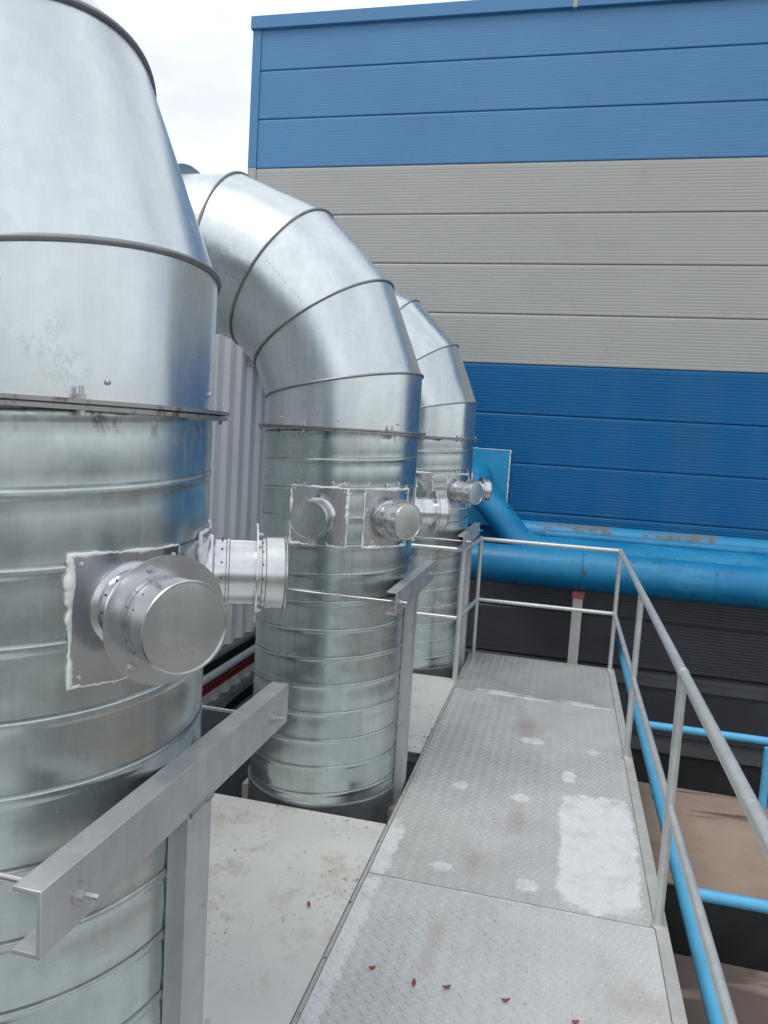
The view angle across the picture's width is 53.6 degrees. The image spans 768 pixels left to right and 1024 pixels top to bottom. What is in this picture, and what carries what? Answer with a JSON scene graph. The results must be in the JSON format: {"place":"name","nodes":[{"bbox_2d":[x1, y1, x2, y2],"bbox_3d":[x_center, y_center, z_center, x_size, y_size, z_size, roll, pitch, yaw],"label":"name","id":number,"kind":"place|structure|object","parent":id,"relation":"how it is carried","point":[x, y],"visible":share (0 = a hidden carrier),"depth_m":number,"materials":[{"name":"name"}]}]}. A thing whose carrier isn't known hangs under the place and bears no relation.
{"place":"outdoors","nodes":[
{"label":"outdoors","id":0,"kind":"place"},
{"bbox_2d":[202,334,265,797],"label":"corrugated building","id":1,"kind":"structure","parent":0,"point":[236,468],"depth_m":5.76,"materials":[{"name":"grey metal"}]},
{"bbox_2d":[0,0,287,1023],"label":"exhaust duct","id":2,"kind":"object","parent":1,"relation":"attached to","point":[126,576],"visible":0.91,"depth_m":1.24,"materials":[{"name":"metal"}]},
{"bbox_2d":[201,671,253,796],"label":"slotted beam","id":3,"kind":"structure","parent":1,"relation":"attached to","point":[231,785],"depth_m":5.89,"materials":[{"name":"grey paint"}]},
{"bbox_2d":[202,653,254,696],"bbox_3d":[-2.062,1.515,1.915,0.050,0.050,12.500,5,6,13],"label":"steel channel","id":4,"kind":"object","parent":1,"relation":"attached to","point":[225,676],"depth_m":5.62,"materials":[{"name":"red metal"}]},
{"bbox_2d":[203,644,254,685],"bbox_3d":[-2.043,1.437,1.904,0.060,0.060,12.500,5,6,13],"label":"guard pipe","id":5,"kind":"object","parent":4,"relation":"on","point":[225,666],"depth_m":5.56,"materials":[{"name":"metal"}]},
{"bbox_2d":[178,163,449,1007],"bbox_3d":[-0.714,0.614,3.719,1.937,4.473,0.916,5,6,13],"label":"exhaust duct","id":6,"kind":"object","parent":1,"relation":"attached to","point":[310,321],"visible":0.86,"depth_m":3.30,"materials":[{"name":"metal"}]},
{"bbox_2d":[243,290,491,785],"bbox_3d":[-0.213,0.440,5.806,1.930,4.473,0.916,5,6,13],"label":"exhaust duct","id":7,"kind":"object","parent":1,"relation":"attached to","point":[449,403],"visible":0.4,"depth_m":5.39,"materials":[{"name":"metal"}]},
{"bbox_2d":[94,0,466,173],"label":"sky","id":8,"kind":"structure","parent":0,"point":[198,53],"materials":[{"name":"white"}]},
{"label":"ground","id":9,"kind":"structure","parent":0,"visible":0},
{"bbox_2d":[242,651,687,1023],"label":"steel walkway","id":10,"kind":"structure","parent":9,"relation":"on","point":[512,856],"depth_m":2.90,"materials":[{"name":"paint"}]},
{"bbox_2d":[0,682,288,1023],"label":"duct support","id":11,"kind":"object","parent":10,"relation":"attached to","point":[74,881],"visible":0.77,"depth_m":1.44,"materials":[{"name":"metal"}]},
{"bbox_2d":[203,793,385,1023],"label":"floor plate","id":12,"kind":"object","parent":10,"relation":"on","point":[274,869],"visible":0.53,"depth_m":2.71,"materials":[{"name":"paint"}]},
{"bbox_2d":[287,560,436,803],"bbox_3d":[-0.265,1.368,3.764,0.808,2.220,0.910,5,6,13],"label":"duct support","id":13,"kind":"object","parent":10,"relation":"attached to","point":[410,587],"visible":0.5,"depth_m":3.56,"materials":[{"name":"metal"}]},
{"bbox_2d":[407,673,455,761],"bbox_3d":[-0.096,1.225,4.801,0.922,0.073,1.340,5,6,13],"label":"floor plate","id":14,"kind":"object","parent":10,"relation":"on","point":[430,694],"visible":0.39,"depth_m":4.75,"materials":[{"name":"paint"}]},
{"bbox_2d":[415,522,482,677],"bbox_3d":[0.231,1.198,5.814,0.808,2.220,0.980,5,6,13],"label":"duct support","id":15,"kind":"object","parent":10,"relation":"attached to","point":[470,534],"visible":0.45,"depth_m":5.65,"materials":[{"name":"metal"}]},
{"bbox_2d":[412,536,767,1023],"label":"handrail","id":16,"kind":"object","parent":10,"relation":"on","point":[757,818],"visible":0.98,"depth_m":2.64,"materials":[{"name":"metal"}]},
{"bbox_2d":[247,0,767,801],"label":"factory building","id":17,"kind":"structure","parent":9,"relation":"on","point":[551,216],"depth_m":7.62,"materials":[{"name":"blue metal"}]},
{"bbox_2d":[468,447,511,525],"bbox_3d":[0.989,-0.270,7.974,0.639,0.809,0.018,5,6,13],"label":"wall plate","id":18,"kind":"object","parent":17,"relation":"attached to","point":[497,461],"depth_m":7.92,"materials":[{"name":"blue paint"}]},
{"bbox_2d":[567,550,584,663],"bbox_3d":[1.708,2.304,7.210,0.110,3.929,0.388,5,6,13],"label":"pipe support","id":19,"kind":"object","parent":9,"relation":"on","point":[575,623],"visible":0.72,"depth_m":7.04,"materials":[{"name":"beige paint"}]},
{"bbox_2d":[470,542,767,609],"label":"process pipe","id":20,"kind":"object","parent":19,"relation":"on","point":[709,583],"visible":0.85,"depth_m":6.81,"materials":[{"name":"blue metal"}]},
{"bbox_2d":[472,462,767,567],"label":"process pipe","id":21,"kind":"object","parent":20,"relation":"attached to","point":[496,511],"visible":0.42,"depth_m":7.26,"materials":[{"name":"blue metal"}]},
{"bbox_2d":[522,520,767,548],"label":"process pipe","id":22,"kind":"object","parent":21,"relation":"attached to","point":[538,528],"depth_m":7.37,"materials":[{"name":"blue metal"}]},
{"bbox_2d":[545,530,767,554],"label":"process pipe","id":23,"kind":"object","parent":21,"relation":"attached to","point":[669,543],"visible":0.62,"depth_m":7.20,"materials":[{"name":"blue metal"}]},
{"bbox_2d":[628,782,767,971],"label":"rusty cover","id":24,"kind":"object","parent":9,"relation":"on","point":[725,851],"depth_m":4.43,"materials":[{"name":"brown metal"}]},
{"bbox_2d":[615,638,767,1023],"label":"pipework","id":25,"kind":"object","parent":24,"relation":"on","point":[709,1000],"visible":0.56,"depth_m":3.38,"materials":[{"name":"blue paint"}]},
{"bbox_2d":[659,953,767,1023],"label":"rusty cover","id":26,"kind":"object","parent":9,"relation":"on","point":[748,989],"depth_m":3.41,"materials":[{"name":"brown metal"}]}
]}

